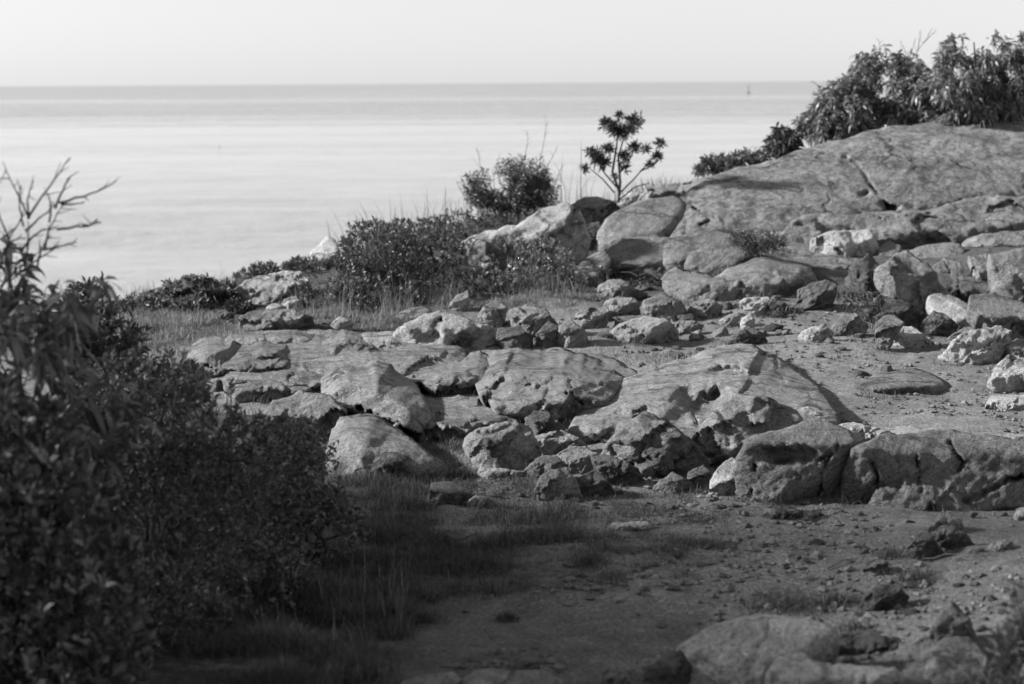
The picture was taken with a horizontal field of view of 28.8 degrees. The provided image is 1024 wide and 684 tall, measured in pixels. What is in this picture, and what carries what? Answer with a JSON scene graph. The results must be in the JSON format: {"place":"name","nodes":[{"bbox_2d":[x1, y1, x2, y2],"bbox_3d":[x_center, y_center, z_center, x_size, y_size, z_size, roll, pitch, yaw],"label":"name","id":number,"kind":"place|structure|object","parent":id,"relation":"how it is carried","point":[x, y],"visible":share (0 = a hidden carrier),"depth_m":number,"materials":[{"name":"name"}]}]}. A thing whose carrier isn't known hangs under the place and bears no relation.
{"place":"outdoors","nodes":[
{"label":"outdoors","id":0,"kind":"place"},
{"bbox_2d":[61,275,252,357],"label":"dry grass","id":1,"kind":"structure","parent":0,"point":[153,314],"depth_m":13.09,"materials":[{"name":"plant"}]},
{"bbox_2d":[148,137,704,290],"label":"tall grass","id":2,"kind":"structure","parent":0,"point":[641,190],"depth_m":18.58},
{"bbox_2d":[158,442,729,683],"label":"grass","id":3,"kind":"structure","parent":0,"point":[344,661],"depth_m":6.48,"materials":[{"name":"plant"}]},
{"bbox_2d":[0,80,1009,311],"bbox_3d":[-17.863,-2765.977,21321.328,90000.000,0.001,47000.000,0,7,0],"label":"sea","id":4,"kind":"structure","parent":0,"point":[278,172],"depth_m":310.58,"materials":[{"name":"grey liquid"}]},
{"bbox_2d":[0,200,1023,683],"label":"ground","id":5,"kind":"structure","parent":0,"point":[596,632],"depth_m":6.58,"materials":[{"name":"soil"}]},
{"bbox_2d":[0,378,160,683],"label":"leafy shrub","id":6,"kind":"object","parent":5,"relation":"on","point":[67,647],"visible":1,"depth_m":4.86,"materials":[{"name":"black plant"}]},
{"bbox_2d":[0,157,162,659],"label":"leafy shrub","id":7,"kind":"object","parent":5,"relation":"on","point":[33,352],"visible":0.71,"depth_m":5.21,"materials":[{"name":"black plant"}]},
{"bbox_2d":[25,271,214,538],"bbox_3d":[-1.318,0.227,6.760,0.431,0.953,0.842,6,10,39],"label":"leafy shrub","id":8,"kind":"object","parent":5,"relation":"on","point":[131,338],"visible":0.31,"depth_m":6.63,"materials":[{"name":"black plant"}]},
{"bbox_2d":[125,272,238,312],"bbox_3d":[-2.413,-0.339,14.569,0.882,0.315,1.059,0,7,0],"label":"bush","id":9,"kind":"object","parent":5,"relation":"on","point":[167,300],"visible":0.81,"depth_m":14.38,"materials":[{"name":"grey plant"}]},
{"bbox_2d":[43,342,332,659],"bbox_3d":[-1.000,0.486,6.095,0.668,0.998,1.601,1,8,12],"label":"leafy shrub","id":10,"kind":"object","parent":5,"relation":"on","point":[174,466],"visible":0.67,"depth_m":5.90,"materials":[{"name":"grey plant"}]},
{"bbox_2d":[186,336,236,377],"bbox_3d":[-1.718,0.102,11.520,0.336,0.238,2.272,-1,7,-8],"label":"bedrock ledge","id":11,"kind":"object","parent":5,"relation":"on","point":[213,354],"visible":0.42,"depth_m":11.16,"materials":[{"name":"grey stone"}]},
{"bbox_2d":[198,287,257,314],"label":"shrub","id":12,"kind":"object","parent":5,"relation":"on","point":[235,297],"visible":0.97,"depth_m":14.15,"materials":[{"name":"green plant"}]},
{"bbox_2d":[221,340,289,372],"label":"rock","id":13,"kind":"object","parent":5,"relation":"on","point":[260,355],"visible":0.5,"depth_m":10.83,"materials":[{"name":"grey stone"}]},
{"bbox_2d":[224,375,313,402],"bbox_3d":[-1.226,0.213,10.770,0.474,0.190,1.775,0,7,0],"label":"bedrock ledge","id":14,"kind":"object","parent":5,"relation":"on","point":[274,389],"visible":0.37,"depth_m":9.99,"materials":[{"name":"grey stone"}]},
{"bbox_2d":[225,328,314,344],"bbox_3d":[-1.501,-0.011,12.693,0.598,0.166,1.353,0,7,0],"label":"bedrock ledge","id":15,"kind":"object","parent":5,"relation":"on","point":[285,336],"visible":0.38,"depth_m":12.29,"materials":[{"name":"grey stone"}]},
{"bbox_2d":[237,308,314,330],"bbox_3d":[-1.524,-0.088,12.966,0.497,0.241,0.315,-4,8,-23],"label":"rock slab","id":16,"kind":"object","parent":15,"relation":"on","point":[273,319],"visible":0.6,"depth_m":12.89,"materials":[{"name":"grey stone"}]},
{"bbox_2d":[170,414,371,620],"bbox_3d":[-0.797,0.608,6.671,0.653,0.616,1.353,0,7,0],"label":"bush","id":17,"kind":"object","parent":5,"relation":"on","point":[331,510],"visible":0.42,"depth_m":6.58,"materials":[{"name":"black plant"}]},
{"bbox_2d":[234,270,308,304],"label":"boulder","id":18,"kind":"object","parent":5,"relation":"on","point":[264,289],"visible":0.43,"depth_m":14.62,"materials":[{"name":"stone"}]},
{"bbox_2d":[232,254,329,281],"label":"shrub","id":19,"kind":"object","parent":5,"relation":"on","point":[297,263],"visible":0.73,"depth_m":16.30,"materials":[{"name":"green plant"}]},
{"bbox_2d":[256,390,347,440],"bbox_3d":[-0.976,0.403,9.178,0.412,0.289,0.404,6,10,41],"label":"rock slab","id":20,"kind":"object","parent":5,"relation":"on","point":[328,410],"visible":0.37,"depth_m":9.12,"materials":[{"name":"grey stone"}]},
{"bbox_2d":[205,329,465,391],"bbox_3d":[-1.068,0.253,11.427,1.626,0.456,2.797,0,7,0],"label":"bedrock ledge","id":21,"kind":"object","parent":5,"relation":"on","point":[306,366],"visible":0.26,"depth_m":11.03,"materials":[{"name":"grey stone"}]},
{"bbox_2d":[309,329,373,354],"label":"rock","id":22,"kind":"object","parent":5,"relation":"on","point":[343,340],"visible":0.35,"depth_m":11.74,"materials":[{"name":"grey stone"}]},
{"bbox_2d":[320,360,432,444],"bbox_3d":[-0.633,0.416,9.624,0.597,0.470,1.476,-1,7,-7],"label":"rock slab","id":23,"kind":"object","parent":5,"relation":"on","point":[389,393],"visible":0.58,"depth_m":9.38,"materials":[{"name":"grey stone"}]},
{"bbox_2d":[325,413,448,483],"bbox_3d":[-0.622,0.515,8.466,0.522,0.336,1.068,-4,8,-26],"label":"rock slab","id":24,"kind":"object","parent":5,"relation":"on","point":[369,439],"visible":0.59,"depth_m":8.11,"materials":[{"name":"grey stone"}]},
{"bbox_2d":[294,207,523,311],"bbox_3d":[-0.754,-0.642,15.375,1.091,0.778,3.710,2,8,15],"label":"shrub","id":25,"kind":"object","parent":5,"relation":"on","point":[391,247],"visible":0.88,"depth_m":14.48,"materials":[{"name":"grey plant"}]},
{"bbox_2d":[186,454,633,653],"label":"dry grass","id":26,"kind":"structure","parent":5,"relation":"on","point":[592,508],"depth_m":6.54,"materials":[{"name":"plant"}]},
{"bbox_2d":[374,577,454,606],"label":"grass tuft","id":27,"kind":"object","parent":5,"relation":"on","point":[424,595],"visible":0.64,"depth_m":6.27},
{"bbox_2d":[393,310,496,351],"bbox_3d":[-0.373,0.009,12.322,0.644,0.380,0.510,-5,9,-31],"label":"boulder","id":28,"kind":"object","parent":5,"relation":"on","point":[438,327],"visible":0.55,"depth_m":12.19,"materials":[{"name":"stone"}]},
{"bbox_2d":[406,350,488,396],"bbox_3d":[-0.369,0.195,11.054,0.612,0.248,2.076,0,7,0],"label":"bedrock ledge","id":29,"kind":"object","parent":5,"relation":"on","point":[465,374],"visible":0.55,"depth_m":10.33,"materials":[{"name":"grey stone"}]},
{"bbox_2d":[428,481,474,504],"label":"boulder","id":30,"kind":"object","parent":5,"relation":"on","point":[446,492],"visible":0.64,"depth_m":7.60,"materials":[{"name":"grey stone"}]},
{"bbox_2d":[405,392,518,442],"bbox_3d":[-0.279,0.391,9.795,0.672,0.263,1.675,0,7,0],"label":"rock slab","id":31,"kind":"object","parent":5,"relation":"on","point":[448,418],"visible":0.31,"depth_m":9.17,"materials":[{"name":"grey stone"}]},
{"bbox_2d":[476,300,507,327],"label":"boulder","id":32,"kind":"object","parent":5,"relation":"on","point":[494,313],"visible":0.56,"depth_m":13.27,"materials":[{"name":"grey stone"}]},
{"bbox_2d":[463,421,542,470],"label":"boulder","id":33,"kind":"object","parent":5,"relation":"on","point":[514,445],"visible":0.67,"depth_m":8.20,"materials":[{"name":"grey stone"}]},
{"bbox_2d":[457,116,562,224],"bbox_3d":[-0.017,-1.527,17.837,0.972,1.054,0.837,0,7,0],"label":"round bush","id":34,"kind":"object","parent":5,"relation":"on","point":[533,190],"visible":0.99,"depth_m":17.71,"materials":[{"name":"grey plant"}]},
{"bbox_2d":[460,668,562,683],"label":"stone","id":35,"kind":"object","parent":5,"relation":"on","point":[497,676],"visible":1,"depth_m":5.26,"materials":[{"name":"stone"}]},
{"bbox_2d":[435,202,590,268],"bbox_3d":[-0.038,-0.678,15.531,1.314,0.802,0.694,0,7,0],"label":"boulder","id":36,"kind":"object","parent":5,"relation":"on","point":[563,223],"visible":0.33,"depth_m":15.35,"materials":[{"name":"stone"}]},
{"bbox_2d":[495,325,533,348],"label":"stone","id":37,"kind":"object","parent":5,"relation":"on","point":[508,337],"visible":0.58,"depth_m":12.14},
{"bbox_2d":[421,232,611,299],"bbox_3d":[-0.038,-0.507,14.721,1.457,0.599,1.069,-6,9,-38],"label":"shrub","id":38,"kind":"object","parent":5,"relation":"on","point":[557,255],"visible":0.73,"depth_m":14.69,"materials":[{"name":"grey plant"}]},
{"bbox_2d":[509,304,557,336],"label":"boulder","id":39,"kind":"object","parent":5,"relation":"on","point":[529,319],"visible":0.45,"depth_m":12.42,"materials":[{"name":"grey stone"}]},
{"bbox_2d":[432,352,637,407],"bbox_3d":[0.208,0.402,10.725,1.077,0.480,2.544,1,8,11],"label":"bedrock ledge","id":40,"kind":"object","parent":5,"relation":"on","point":[469,400],"visible":0.05,"depth_m":10.14,"materials":[{"name":"grey stone"}]},
{"bbox_2d":[525,410,564,435],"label":"boulder","id":41,"kind":"object","parent":5,"relation":"on","point":[537,422],"visible":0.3,"depth_m":8.88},
{"bbox_2d":[525,455,568,477],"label":"stone","id":42,"kind":"object","parent":5,"relation":"on","point":[542,464],"visible":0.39,"depth_m":8.00,"materials":[{"name":"grey stone"}]},
{"bbox_2d":[475,347,624,424],"bbox_3d":[0.196,0.241,10.483,0.812,0.312,2.637,0,7,0],"label":"bedrock ledge","id":43,"kind":"object","parent":5,"relation":"on","point":[523,384],"visible":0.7,"depth_m":9.77,"materials":[{"name":"grey stone"}]},
{"bbox_2d":[533,467,583,501],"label":"stone","id":44,"kind":"object","parent":5,"relation":"on","point":[551,483],"visible":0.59,"depth_m":7.67,"materials":[{"name":"grey stone"}]},
{"bbox_2d":[277,224,846,462],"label":"dry grass","id":45,"kind":"structure","parent":5,"relation":"on","point":[386,316],"depth_m":13.85,"materials":[{"name":"plant"}]},
{"bbox_2d":[535,430,588,454],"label":"boulder","id":46,"kind":"object","parent":5,"relation":"on","point":[553,442],"visible":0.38,"depth_m":8.59,"materials":[{"name":"grey stone"}]},
{"bbox_2d":[557,317,589,347],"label":"boulder","id":47,"kind":"object","parent":5,"relation":"on","point":[571,333],"visible":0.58,"depth_m":12.11,"materials":[{"name":"grey stone"}]},
{"bbox_2d":[556,446,598,473],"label":"stone","id":48,"kind":"object","parent":5,"relation":"on","point":[577,459],"visible":0.48,"depth_m":8.13,"materials":[{"name":"grey stone"}]},
{"bbox_2d":[570,251,610,283],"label":"boulder","id":49,"kind":"object","parent":5,"relation":"on","point":[593,262],"visible":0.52,"depth_m":14.93,"materials":[{"name":"grey stone"}]},
{"bbox_2d":[571,196,619,224],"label":"boulder","id":50,"kind":"object","parent":5,"relation":"on","point":[595,209],"visible":0.43,"depth_m":17.68,"materials":[{"name":"grey stone"}]},
{"bbox_2d":[576,470,614,495],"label":"stone","id":51,"kind":"object","parent":5,"relation":"on","point":[594,481],"visible":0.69,"depth_m":7.73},
{"bbox_2d":[597,279,635,298],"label":"stone","id":52,"kind":"object","parent":5,"relation":"on","point":[616,287],"visible":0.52,"depth_m":14.14,"materials":[{"name":"grey stone"}]},
{"bbox_2d":[590,454,644,486],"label":"stone","id":53,"kind":"object","parent":5,"relation":"on","point":[616,471],"visible":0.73,"depth_m":7.89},
{"bbox_2d":[577,109,667,202],"bbox_3d":[0.987,-1.660,17.713,0.846,0.846,0.366,0,7,0],"label":"little tree","id":54,"kind":"object","parent":5,"relation":"on","point":[623,131],"visible":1,"depth_m":17.71,"materials":[{"name":"grey plant"}]},
{"bbox_2d":[606,235,671,276],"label":"rounded boulder","id":55,"kind":"object","parent":5,"relation":"on","point":[637,255],"visible":0.52,"depth_m":15.36,"materials":[{"name":"grey stone"}]},
{"bbox_2d":[593,196,685,251],"bbox_3d":[1.124,-0.858,16.506,0.590,0.657,0.992,5,9,38],"label":"rounded boulder","id":56,"kind":"object","parent":5,"relation":"on","point":[663,216],"visible":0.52,"depth_m":16.34,"materials":[{"name":"grey stone"}]},
{"bbox_2d":[610,316,678,343],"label":"stone","id":57,"kind":"object","parent":5,"relation":"on","point":[651,329],"visible":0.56,"depth_m":12.28,"materials":[{"name":"grey stone"}]},
{"bbox_2d":[601,411,710,477],"bbox_3d":[0.581,0.480,8.230,0.376,0.338,0.369,-7,10,-40],"label":"rock","id":58,"kind":"object","parent":5,"relation":"on","point":[631,440],"visible":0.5,"depth_m":8.13,"materials":[{"name":"grey stone"}]},
{"bbox_2d":[645,442,674,477],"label":"rock","id":59,"kind":"object","parent":5,"relation":"on","point":[659,459],"visible":0.69,"depth_m":8.03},
{"bbox_2d":[640,293,688,320],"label":"stone","id":60,"kind":"object","parent":5,"relation":"on","point":[668,307],"visible":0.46,"depth_m":13.23,"materials":[{"name":"grey stone"}]},
{"bbox_2d":[641,650,691,683],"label":"boulder","id":61,"kind":"object","parent":5,"relation":"on","point":[672,667],"visible":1,"depth_m":5.28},
{"bbox_2d":[637,178,702,200],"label":"rock","id":62,"kind":"object","parent":5,"relation":"on","point":[674,189],"visible":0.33,"depth_m":18.83,"materials":[{"name":"stone"}]},
{"bbox_2d":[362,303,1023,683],"bbox_3d":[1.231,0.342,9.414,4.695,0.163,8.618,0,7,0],"label":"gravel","id":63,"kind":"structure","parent":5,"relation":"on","point":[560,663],"depth_m":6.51,"materials":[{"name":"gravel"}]},
{"bbox_2d":[663,231,739,270],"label":"rounded boulder","id":64,"kind":"object","parent":5,"relation":"on","point":[678,250],"visible":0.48,"depth_m":15.35,"materials":[{"name":"grey stone"}]},
{"bbox_2d":[567,344,839,442],"bbox_3d":[0.906,0.428,9.977,1.342,0.515,2.684,0,7,0],"label":"granite outcrop","id":65,"kind":"object","parent":5,"relation":"on","point":[687,396],"visible":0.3,"depth_m":9.75,"materials":[{"name":"stone"}]},
{"bbox_2d":[709,458,735,495],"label":"boulder","id":66,"kind":"object","parent":5,"relation":"on","point":[722,479],"visible":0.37,"depth_m":7.72,"materials":[{"name":"stone"}]},
{"bbox_2d":[660,245,817,303],"bbox_3d":[1.686,-0.441,14.936,1.128,0.409,2.213,0,7,5],"label":"rock slab","id":67,"kind":"object","parent":5,"relation":"on","point":[774,273],"visible":0.57,"depth_m":14.01,"materials":[{"name":"grey stone"}]},
{"bbox_2d":[721,228,789,258],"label":"leafy weed","id":68,"kind":"object","parent":67,"relation":"on","point":[744,243],"visible":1,"depth_m":14.92,"materials":[{"name":"grey plant"}]},
{"bbox_2d":[690,393,803,465],"bbox_3d":[0.986,0.456,8.521,0.571,0.436,0.373,-7,10,-41],"label":"rock","id":69,"kind":"object","parent":5,"relation":"on","point":[726,429],"visible":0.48,"depth_m":8.44,"materials":[{"name":"grey stone"}]},
{"bbox_2d":[640,231,863,277],"bbox_3d":[1.867,-0.532,16.345,1.821,0.700,2.767,0,7,0],"label":"bedrock ledge","id":70,"kind":"object","parent":5,"relation":"on","point":[833,262],"visible":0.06,"depth_m":15.40,"materials":[{"name":"stone"}]},
{"bbox_2d":[684,244,749,274],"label":"rounded boulder","id":71,"kind":"object","parent":70,"relation":"on","point":[713,258],"visible":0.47,"depth_m":14.99,"materials":[{"name":"grey stone"}]},
{"bbox_2d":[675,614,839,683],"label":"boulder","id":72,"kind":"object","parent":5,"relation":"on","point":[748,649],"visible":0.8,"depth_m":5.30,"materials":[{"name":"stone"}]},
{"bbox_2d":[760,121,805,159],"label":"shrub","id":73,"kind":"object","parent":5,"relation":"on","point":[782,140],"visible":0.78,"depth_m":18.78,"materials":[{"name":"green plant"}]},
{"bbox_2d":[730,586,849,616],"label":"grass tuft","id":74,"kind":"object","parent":5,"relation":"on","point":[794,600],"visible":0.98,"depth_m":6.07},
{"bbox_2d":[733,420,857,502],"bbox_3d":[1.111,0.548,7.705,0.522,0.455,0.373,0,7,0],"label":"rock slab","id":75,"kind":"object","parent":5,"relation":"on","point":[803,460],"visible":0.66,"depth_m":7.57,"materials":[{"name":"grey stone"}]},
{"bbox_2d":[797,279,836,310],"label":"rock","id":76,"kind":"object","parent":5,"relation":"on","point":[814,296],"visible":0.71,"depth_m":13.47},
{"bbox_2d":[765,652,921,683],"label":"boulder","id":77,"kind":"object","parent":5,"relation":"on","point":[800,668],"visible":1,"depth_m":5.10,"materials":[{"name":"stone"}]},
{"bbox_2d":[810,229,878,256],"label":"rock","id":78,"kind":"object","parent":5,"relation":"on","point":[849,243],"visible":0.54,"depth_m":15.60,"materials":[{"name":"white stone"}]},
{"bbox_2d":[670,119,1023,237],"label":"granite outcrop","id":79,"kind":"object","parent":5,"relation":"on","point":[920,167],"visible":0.38,"depth_m":17.74,"materials":[{"name":"stone"}]},
{"bbox_2d":[691,146,773,180],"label":"shrub","id":80,"kind":"object","parent":79,"relation":"on","point":[712,164],"visible":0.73,"depth_m":18.46,"materials":[{"name":"grey plant"}]},
{"bbox_2d":[831,313,868,336],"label":"stone","id":81,"kind":"object","parent":5,"relation":"on","point":[850,325],"visible":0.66,"depth_m":12.33,"materials":[{"name":"grey stone"}]},
{"bbox_2d":[828,263,892,331],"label":"twiggy weed","id":82,"kind":"object","parent":5,"relation":"on","point":[861,304],"visible":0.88,"depth_m":12.63,"materials":[{"name":"grey plant"}]},
{"bbox_2d":[849,252,879,296],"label":"rock","id":83,"kind":"object","parent":5,"relation":"on","point":[865,266],"visible":0.3,"depth_m":13.84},
{"bbox_2d":[790,26,945,146],"bbox_3d":[3.520,-2.299,19.520,1.678,1.573,1.255,0,7,0],"label":"tall bush","id":84,"kind":"object","parent":5,"relation":"on","point":[816,120],"visible":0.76,"depth_m":19.31,"materials":[{"name":"grey plant"}]},
{"bbox_2d":[838,629,902,655],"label":"stone","id":85,"kind":"object","parent":5,"relation":"on","point":[859,642],"visible":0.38,"depth_m":5.55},
{"bbox_2d":[858,584,908,611],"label":"stone","id":86,"kind":"object","parent":5,"relation":"on","point":[880,597],"visible":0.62,"depth_m":5.98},
{"bbox_2d":[875,315,904,350],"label":"rock","id":87,"kind":"object","parent":5,"relation":"on","point":[888,328],"visible":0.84,"depth_m":11.68,"materials":[{"name":"grey stone"}]},
{"bbox_2d":[863,294,926,329],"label":"rock","id":88,"kind":"object","parent":5,"relation":"on","point":[908,314],"visible":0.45,"depth_m":12.62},
{"bbox_2d":[778,195,1023,248],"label":"rock shelf","id":89,"kind":"object","parent":5,"relation":"on","point":[961,221],"visible":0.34,"depth_m":16.00,"materials":[{"name":"grey stone"}]},
{"bbox_2d":[856,367,947,394],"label":"rock","id":90,"kind":"object","parent":5,"relation":"on","point":[908,380],"visible":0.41,"depth_m":10.40,"materials":[{"name":"grey stone"}]},
{"bbox_2d":[874,250,949,313],"bbox_3d":[2.698,-0.313,13.570,0.392,0.590,0.556,6,10,42],"label":"rock","id":91,"kind":"object","parent":5,"relation":"on","point":[908,276],"visible":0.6,"depth_m":13.42,"materials":[{"name":"grey stone"}]},
{"bbox_2d":[893,326,933,348],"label":"rock","id":92,"kind":"object","parent":5,"relation":"on","point":[912,337],"visible":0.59,"depth_m":11.86,"materials":[{"name":"stone"}]},
{"bbox_2d":[901,527,943,560],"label":"stone","id":93,"kind":"object","parent":5,"relation":"on","point":[920,547],"visible":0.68,"depth_m":6.47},
{"bbox_2d":[839,429,1023,511],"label":"rock slab","id":94,"kind":"object","parent":5,"relation":"on","point":[981,472],"visible":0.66,"depth_m":7.53,"materials":[{"name":"grey stone"}]},
{"bbox_2d":[844,246,1023,302],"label":"bedrock ledge","id":95,"kind":"object","parent":5,"relation":"on","point":[957,285],"visible":0.1,"depth_m":14.13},
{"bbox_2d":[909,242,964,257],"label":"rock","id":96,"kind":"object","parent":5,"relation":"on","point":[948,249],"visible":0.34,"depth_m":15.28,"materials":[{"name":"grey stone"}]},
{"bbox_2d":[919,311,957,336],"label":"boulder","id":97,"kind":"object","parent":5,"relation":"on","point":[936,322],"visible":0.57,"depth_m":12.53,"materials":[{"name":"grey stone"}]},
{"bbox_2d":[905,600,977,663],"bbox_3d":[1.167,0.826,5.413,0.203,0.207,0.146,-5,9,-33],"label":"boulder","id":98,"kind":"object","parent":5,"relation":"on","point":[953,619],"visible":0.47,"depth_m":5.38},
{"bbox_2d":[926,293,971,326],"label":"boulder","id":99,"kind":"object","parent":5,"relation":"on","point":[954,308],"visible":0.35,"depth_m":13.12,"materials":[{"name":"stone"}]},
{"bbox_2d":[931,526,975,550],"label":"stone","id":100,"kind":"object","parent":5,"relation":"on","point":[950,538],"visible":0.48,"depth_m":6.58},
{"bbox_2d":[922,636,991,683],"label":"boulder","id":101,"kind":"object","parent":5,"relation":"on","point":[948,659],"visible":0.91,"depth_m":5.20,"materials":[{"name":"stone"}]},
{"bbox_2d":[900,29,1023,128],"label":"tall bush","id":102,"kind":"object","parent":5,"relation":"on","point":[980,90],"visible":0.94,"depth_m":18.94,"materials":[{"name":"grey plant"}]},
{"bbox_2d":[938,325,1011,364],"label":"boulder","id":103,"kind":"object","parent":5,"relation":"on","point":[977,346],"visible":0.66,"depth_m":11.28,"materials":[{"name":"stone"}]},
{"bbox_2d":[958,575,1023,683],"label":"leafy weed","id":104,"kind":"object","parent":5,"relation":"on","point":[1014,640],"visible":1,"depth_m":4.74,"materials":[{"name":"grey plant"}]},
{"bbox_2d":[961,227,1023,247],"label":"rock slab","id":105,"kind":"object","parent":5,"relation":"on","point":[1011,238],"visible":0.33,"depth_m":15.58,"materials":[{"name":"grey stone"}]},
{"bbox_2d":[966,292,1023,342],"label":"rock","id":106,"kind":"object","parent":5,"relation":"on","point":[989,310],"visible":0.62,"depth_m":12.05,"materials":[{"name":"grey stone"}]},
{"bbox_2d":[986,248,1023,301],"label":"rock","id":107,"kind":"object","parent":5,"relation":"on","point":[1005,272],"visible":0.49,"depth_m":13.05,"materials":[{"name":"grey stone"}]},
{"bbox_2d":[986,354,1023,392],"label":"boulder","id":108,"kind":"object","parent":5,"relation":"on","point":[1007,374],"visible":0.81,"depth_m":10.17,"materials":[{"name":"stone"}]},
{"bbox_2d":[0,0,1023,85],"label":"sky","id":109,"kind":"structure","parent":0,"point":[43,42],"materials":[{"name":"white"}]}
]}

